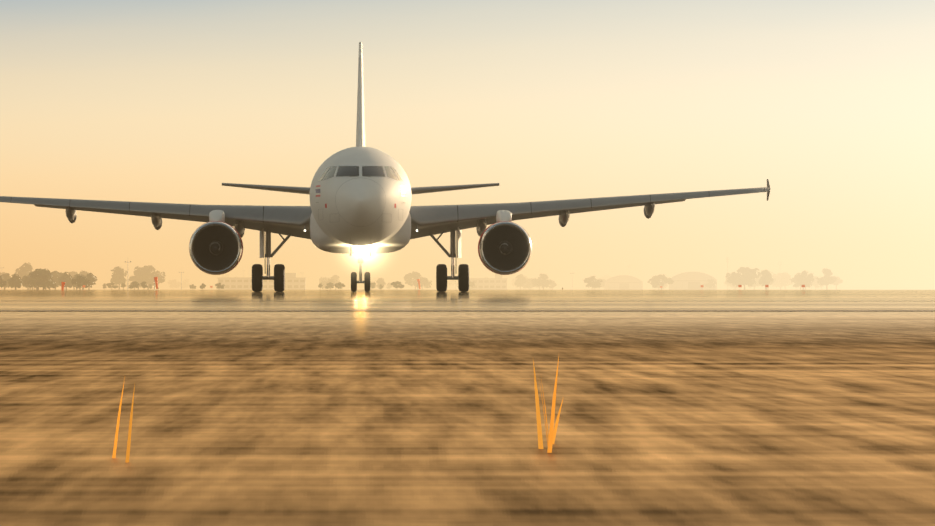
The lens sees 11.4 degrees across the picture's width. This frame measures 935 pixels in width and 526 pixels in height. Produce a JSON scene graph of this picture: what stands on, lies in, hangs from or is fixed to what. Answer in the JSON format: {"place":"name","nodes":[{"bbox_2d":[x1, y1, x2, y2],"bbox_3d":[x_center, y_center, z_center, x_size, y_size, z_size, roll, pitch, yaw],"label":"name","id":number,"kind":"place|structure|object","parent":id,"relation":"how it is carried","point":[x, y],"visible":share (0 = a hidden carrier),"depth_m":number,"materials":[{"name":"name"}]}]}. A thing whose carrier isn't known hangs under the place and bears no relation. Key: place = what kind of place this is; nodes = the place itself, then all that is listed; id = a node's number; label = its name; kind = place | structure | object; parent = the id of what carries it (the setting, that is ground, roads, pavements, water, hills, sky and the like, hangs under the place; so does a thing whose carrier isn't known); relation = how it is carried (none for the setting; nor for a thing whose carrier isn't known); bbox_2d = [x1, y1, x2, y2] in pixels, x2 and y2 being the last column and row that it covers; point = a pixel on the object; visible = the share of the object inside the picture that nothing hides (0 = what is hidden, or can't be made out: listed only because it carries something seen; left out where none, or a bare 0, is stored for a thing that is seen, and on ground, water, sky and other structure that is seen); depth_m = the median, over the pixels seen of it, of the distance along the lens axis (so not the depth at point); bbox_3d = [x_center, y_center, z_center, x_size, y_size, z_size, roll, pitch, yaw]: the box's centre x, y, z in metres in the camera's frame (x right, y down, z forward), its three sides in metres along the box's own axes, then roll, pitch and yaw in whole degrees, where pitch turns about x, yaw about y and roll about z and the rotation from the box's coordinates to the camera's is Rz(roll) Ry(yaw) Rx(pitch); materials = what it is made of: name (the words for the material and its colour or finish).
{"place":"outdoors","nodes":[
{"label":"outdoors","id":0,"kind":"place"},
{"bbox_2d":[140,281,147,287],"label":"bush","id":1,"kind":"object","parent":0,"point":[143,284],"visible":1,"depth_m":1787.22,"materials":[{"name":"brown plant"}]},
{"bbox_2d":[0,289,934,525],"bbox_3d":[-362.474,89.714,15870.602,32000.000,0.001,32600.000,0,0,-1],"label":"ground","id":2,"kind":"structure","parent":0,"point":[428,418],"depth_m":3.96,"materials":[{"name":"soil"}]},
{"bbox_2d":[0,276,6,287],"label":"tree","id":3,"kind":"object","parent":2,"relation":"on","point":[2,283],"visible":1,"depth_m":1601.07,"materials":[{"name":"brown plant"}]},
{"bbox_2d":[1,273,10,289],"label":"tree","id":4,"kind":"object","parent":2,"relation":"on","point":[6,276],"visible":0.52,"depth_m":1927.47,"materials":[{"name":"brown plant"}]},
{"bbox_2d":[7,274,22,289],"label":"tree","id":5,"kind":"object","parent":2,"relation":"on","point":[14,280],"visible":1,"depth_m":1659.87,"materials":[{"name":"brown plant"}]},
{"bbox_2d":[14,262,32,289],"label":"tree","id":6,"kind":"object","parent":2,"relation":"on","point":[26,270],"visible":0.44,"depth_m":2323.73,"materials":[{"name":"brown plant"}]},
{"bbox_2d":[22,275,30,289],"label":"tree","id":7,"kind":"object","parent":2,"relation":"on","point":[24,278],"visible":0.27,"depth_m":1768.27,"materials":[{"name":"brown plant"}]},
{"bbox_2d":[23,277,39,289],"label":"tree","id":8,"kind":"object","parent":2,"relation":"on","point":[25,281],"visible":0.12,"depth_m":1712.57,"materials":[{"name":"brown plant"}]},
{"bbox_2d":[28,269,38,289],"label":"tree","id":9,"kind":"object","parent":2,"relation":"on","point":[32,286],"visible":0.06,"depth_m":1679.50,"materials":[{"name":"brown plant"}]},
{"bbox_2d":[28,271,49,289],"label":"tree","id":10,"kind":"object","parent":2,"relation":"on","point":[33,281],"visible":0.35,"depth_m":1652.03,"materials":[{"name":"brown plant"}]},
{"bbox_2d":[34,268,53,289],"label":"tree","id":11,"kind":"object","parent":2,"relation":"on","point":[44,276],"visible":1,"depth_m":1645.98,"materials":[{"name":"brown plant"}]},
{"bbox_2d":[44,269,54,289],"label":"tree","id":12,"kind":"object","parent":2,"relation":"on","point":[48,287],"visible":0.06,"depth_m":1689.76,"materials":[{"name":"brown plant"}]},
{"bbox_2d":[52,273,59,289],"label":"tree","id":13,"kind":"object","parent":2,"relation":"on","point":[55,277],"visible":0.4,"depth_m":1917.98,"materials":[{"name":"brown plant"}]},
{"bbox_2d":[50,271,62,276],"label":"tree","id":14,"kind":"object","parent":2,"relation":"on","point":[59,273],"visible":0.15,"depth_m":1926.30,"materials":[{"name":"brown plant"}]},
{"bbox_2d":[58,272,73,289],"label":"tree","id":15,"kind":"object","parent":2,"relation":"on","point":[66,278],"visible":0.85,"depth_m":1776.71,"materials":[{"name":"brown plant"}]},
{"bbox_2d":[68,271,77,289],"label":"tree","id":16,"kind":"object","parent":2,"relation":"on","point":[72,273],"visible":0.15,"depth_m":2502.13,"materials":[{"name":"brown plant"}]},
{"bbox_2d":[72,274,81,289],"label":"tree","id":17,"kind":"object","parent":2,"relation":"on","point":[74,285],"visible":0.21,"depth_m":1818.24,"materials":[{"name":"brown plant"}]},
{"bbox_2d":[70,275,89,289],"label":"tree","id":18,"kind":"object","parent":2,"relation":"on","point":[79,281],"visible":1,"depth_m":1562.18,"materials":[{"name":"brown plant"}]},
{"bbox_2d":[79,271,87,289],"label":"tree","id":19,"kind":"object","parent":2,"relation":"on","point":[84,273],"visible":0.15,"depth_m":2333.12,"materials":[{"name":"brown plant"}]},
{"bbox_2d":[84,273,96,289],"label":"tree","id":20,"kind":"object","parent":2,"relation":"on","point":[91,277],"visible":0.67,"depth_m":1739.64,"materials":[{"name":"brown plant"}]},
{"bbox_2d":[106,282,117,288],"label":"bush","id":21,"kind":"object","parent":2,"relation":"on","point":[109,285],"visible":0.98,"depth_m":2008.93,"materials":[{"name":"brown plant"}]},
{"bbox_2d":[110,266,127,289],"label":"tree","id":22,"kind":"object","parent":2,"relation":"on","point":[118,274],"visible":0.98,"depth_m":2376.49,"materials":[{"name":"brown plant"}]},
{"bbox_2d":[120,281,131,289],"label":"tree","id":23,"kind":"object","parent":2,"relation":"on","point":[128,284],"visible":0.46,"depth_m":4426.48,"materials":[{"name":"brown plant"}]},
{"bbox_2d":[128,281,138,289],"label":"bush","id":24,"kind":"object","parent":2,"relation":"on","point":[134,284],"visible":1,"depth_m":1796.72,"materials":[{"name":"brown plant"}]},
{"bbox_2d":[128,269,147,289],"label":"tree","id":25,"kind":"object","parent":2,"relation":"on","point":[138,279],"visible":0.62,"depth_m":2490.88,"materials":[{"name":"brown plant"}]},
{"bbox_2d":[134,265,165,289],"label":"tree","id":26,"kind":"object","parent":2,"relation":"on","point":[145,272],"visible":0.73,"depth_m":2492.01,"materials":[{"name":"brown plant"}]},
{"bbox_2d":[154,277,157,289],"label":"windsock","id":27,"kind":"object","parent":2,"relation":"on","point":[156,280],"visible":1,"depth_m":798.96,"materials":[{"name":"orange fabric"}]},
{"bbox_2d":[168,279,180,289],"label":"bush","id":28,"kind":"object","parent":2,"relation":"on","point":[174,283],"visible":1,"depth_m":4030.93,"materials":[{"name":"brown plant"}]},
{"bbox_2d":[215,283,224,289],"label":"bush","id":29,"kind":"object","parent":2,"relation":"on","point":[219,285],"visible":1,"depth_m":1825.08,"materials":[{"name":"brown plant"}]},
{"bbox_2d":[218,273,305,289],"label":"terminal","id":30,"kind":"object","parent":2,"relation":"on","point":[292,282],"visible":0.69,"depth_m":2989.79,"materials":[{"name":"grey"}]},
{"bbox_2d":[319,277,329,289],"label":"tree","id":31,"kind":"object","parent":2,"relation":"on","point":[321,279],"depth_m":3243.61,"materials":[{"name":"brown plant"}]},
{"bbox_2d":[325,282,333,288],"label":"bush","id":32,"kind":"object","parent":2,"relation":"on","point":[330,284],"depth_m":2006.30,"materials":[{"name":"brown plant"}]},
{"bbox_2d":[325,279,334,289],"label":"tree","id":33,"kind":"object","parent":2,"relation":"on","point":[331,280],"depth_m":2848.41,"materials":[{"name":"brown plant"}]},
{"bbox_2d":[331,275,339,289],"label":"tree","id":34,"kind":"object","parent":2,"relation":"on","point":[335,278],"depth_m":3149.00,"materials":[{"name":"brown plant"}]},
{"bbox_2d":[112,357,562,461],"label":"seam weeds","id":35,"kind":"object","parent":2,"relation":"on","point":[551,435],"visible":1,"depth_m":2.86,"materials":[{"name":"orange plant"}]},
{"bbox_2d":[335,282,344,288],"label":"bush","id":36,"kind":"object","parent":2,"relation":"on","point":[339,285],"depth_m":1884.14,"materials":[{"name":"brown plant"}]},
{"bbox_2d":[370,282,375,289],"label":"bush","id":37,"kind":"object","parent":2,"relation":"on","point":[372,286],"depth_m":2101.98,"materials":[{"name":"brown plant"}]},
{"bbox_2d":[375,278,385,289],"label":"tree","id":38,"kind":"object","parent":2,"relation":"on","point":[380,281],"depth_m":2758.81,"materials":[{"name":"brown plant"}]},
{"bbox_2d":[0,42,769,291],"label":"airplane","id":39,"kind":"object","parent":2,"relation":"on","point":[360,193],"visible":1,"depth_m":186.46,"materials":[{"name":"white metal"}]},
{"bbox_2d":[391,281,403,287],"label":"bush","id":40,"kind":"object","parent":2,"relation":"on","point":[395,285],"depth_m":1874.26,"materials":[{"name":"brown plant"}]},
{"bbox_2d":[404,271,428,289],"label":"tree","id":41,"kind":"object","parent":2,"relation":"on","point":[408,277],"visible":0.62,"depth_m":2803.24,"materials":[{"name":"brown plant"}]},
{"bbox_2d":[418,277,431,289],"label":"tree","id":42,"kind":"object","parent":2,"relation":"on","point":[427,285],"visible":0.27,"depth_m":2878.01,"materials":[{"name":"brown plant"}]},
{"bbox_2d":[447,273,469,287],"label":"tree","id":43,"kind":"object","parent":2,"relation":"on","point":[451,282],"visible":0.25,"depth_m":4126.51,"materials":[{"name":"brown plant"}]},
{"bbox_2d":[469,274,507,289],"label":"building","id":44,"kind":"structure","parent":2,"relation":"on","point":[498,282],"depth_m":3195.13,"materials":[{"name":"grey"}]},
{"bbox_2d":[514,274,526,289],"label":"tree","id":45,"kind":"object","parent":2,"relation":"on","point":[520,281],"visible":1,"depth_m":3166.99,"materials":[{"name":"brown plant"}]},
{"bbox_2d":[524,278,532,289],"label":"tree","id":46,"kind":"object","parent":2,"relation":"on","point":[528,284],"visible":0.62,"depth_m":3263.71,"materials":[{"name":"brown plant"}]},
{"bbox_2d":[531,277,549,289],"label":"tree","id":47,"kind":"object","parent":2,"relation":"on","point":[533,282],"visible":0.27,"depth_m":3047.67,"materials":[{"name":"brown plant"}]},
{"bbox_2d":[534,274,551,289],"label":"tree","id":48,"kind":"object","parent":2,"relation":"on","point":[543,281],"visible":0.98,"depth_m":2986.79,"materials":[{"name":"brown plant"}]},
{"bbox_2d":[549,280,556,289],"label":"tree","id":49,"kind":"object","parent":2,"relation":"on","point":[553,284],"visible":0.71,"depth_m":3146.24,"materials":[{"name":"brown plant"}]},
{"bbox_2d":[584,276,602,288],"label":"tree","id":50,"kind":"object","parent":2,"relation":"on","point":[591,281],"visible":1,"depth_m":2709.06,"materials":[{"name":"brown plant"}]},
{"bbox_2d":[591,278,605,289],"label":"tree","id":51,"kind":"object","parent":2,"relation":"on","point":[603,282],"visible":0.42,"depth_m":3305.51,"materials":[{"name":"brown plant"}]},
{"bbox_2d":[600,275,610,288],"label":"tree","id":52,"kind":"object","parent":2,"relation":"on","point":[605,277],"visible":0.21,"depth_m":4523.09,"materials":[{"name":"brown plant"}]},
{"bbox_2d":[604,275,642,289],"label":"hangar","id":53,"kind":"structure","parent":2,"relation":"on","point":[623,282],"depth_m":3292.22,"materials":[{"name":"grey"}]},
{"bbox_2d":[647,274,673,289],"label":"tree","id":54,"kind":"object","parent":2,"relation":"on","point":[658,280],"visible":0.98,"depth_m":2759.75,"materials":[{"name":"brown plant"}]},
{"bbox_2d":[669,272,716,289],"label":"hangar","id":55,"kind":"structure","parent":2,"relation":"on","point":[690,281],"depth_m":3091.04,"materials":[{"name":"grey"}]},
{"bbox_2d":[726,257,728,289],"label":"mast","id":56,"kind":"object","parent":2,"relation":"on","point":[727,259],"visible":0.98,"depth_m":2904.38,"materials":[{"name":"grey metal"}]},
{"bbox_2d":[724,272,735,289],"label":"tree","id":57,"kind":"object","parent":2,"relation":"on","point":[725,282],"visible":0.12,"depth_m":3312.07,"materials":[{"name":"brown plant"}]},
{"bbox_2d":[725,267,760,289],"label":"tree","id":58,"kind":"object","parent":2,"relation":"on","point":[748,276],"visible":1,"depth_m":2761.22,"materials":[{"name":"brown plant"}]},
{"bbox_2d":[750,279,758,289],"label":"tree","id":59,"kind":"object","parent":2,"relation":"on","point":[756,284],"visible":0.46,"depth_m":3187.69,"materials":[{"name":"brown plant"}]},
{"bbox_2d":[758,270,773,289],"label":"tree","id":60,"kind":"object","parent":2,"relation":"on","point":[766,278],"visible":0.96,"depth_m":2703.69,"materials":[{"name":"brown plant"}]},
{"bbox_2d":[756,270,775,289],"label":"tree","id":61,"kind":"object","parent":2,"relation":"on","point":[774,278],"visible":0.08,"depth_m":3221.78,"materials":[{"name":"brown plant"}]},
{"bbox_2d":[772,273,792,289],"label":"tree","id":62,"kind":"object","parent":2,"relation":"on","point":[778,276],"visible":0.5,"depth_m":3488.24,"materials":[{"name":"brown plant"}]},
{"bbox_2d":[790,278,810,289],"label":"tree","id":63,"kind":"object","parent":2,"relation":"on","point":[794,281],"visible":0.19,"depth_m":2860.93,"materials":[{"name":"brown plant"}]},
{"bbox_2d":[794,270,813,289],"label":"tree","id":64,"kind":"object","parent":2,"relation":"on","point":[802,278],"visible":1,"depth_m":2760.70,"materials":[{"name":"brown plant"}]},
{"bbox_2d":[811,276,820,289],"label":"tree","id":65,"kind":"object","parent":2,"relation":"on","point":[814,283],"visible":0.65,"depth_m":3318.00,"materials":[{"name":"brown plant"}]},
{"bbox_2d":[816,268,836,289],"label":"tree","id":66,"kind":"object","parent":2,"relation":"on","point":[826,279],"visible":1,"depth_m":2849.11,"materials":[{"name":"brown plant"}]},
{"bbox_2d":[833,277,842,289],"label":"tree","id":67,"kind":"object","parent":2,"relation":"on","point":[838,281],"visible":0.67,"depth_m":3165.91,"materials":[{"name":"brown plant"}]},
{"bbox_2d":[0,310,934,310],"bbox_3d":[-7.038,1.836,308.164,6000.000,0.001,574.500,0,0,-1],"label":"pavement joints","id":68,"kind":"object","parent":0,"point":[467,310],"visible":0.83,"depth_m":21.32,"materials":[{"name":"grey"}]},
{"bbox_2d":[0,0,934,288],"label":"sky","id":69,"kind":"structure","parent":0,"point":[831,103],"materials":[{"name":"beige"}]}
]}

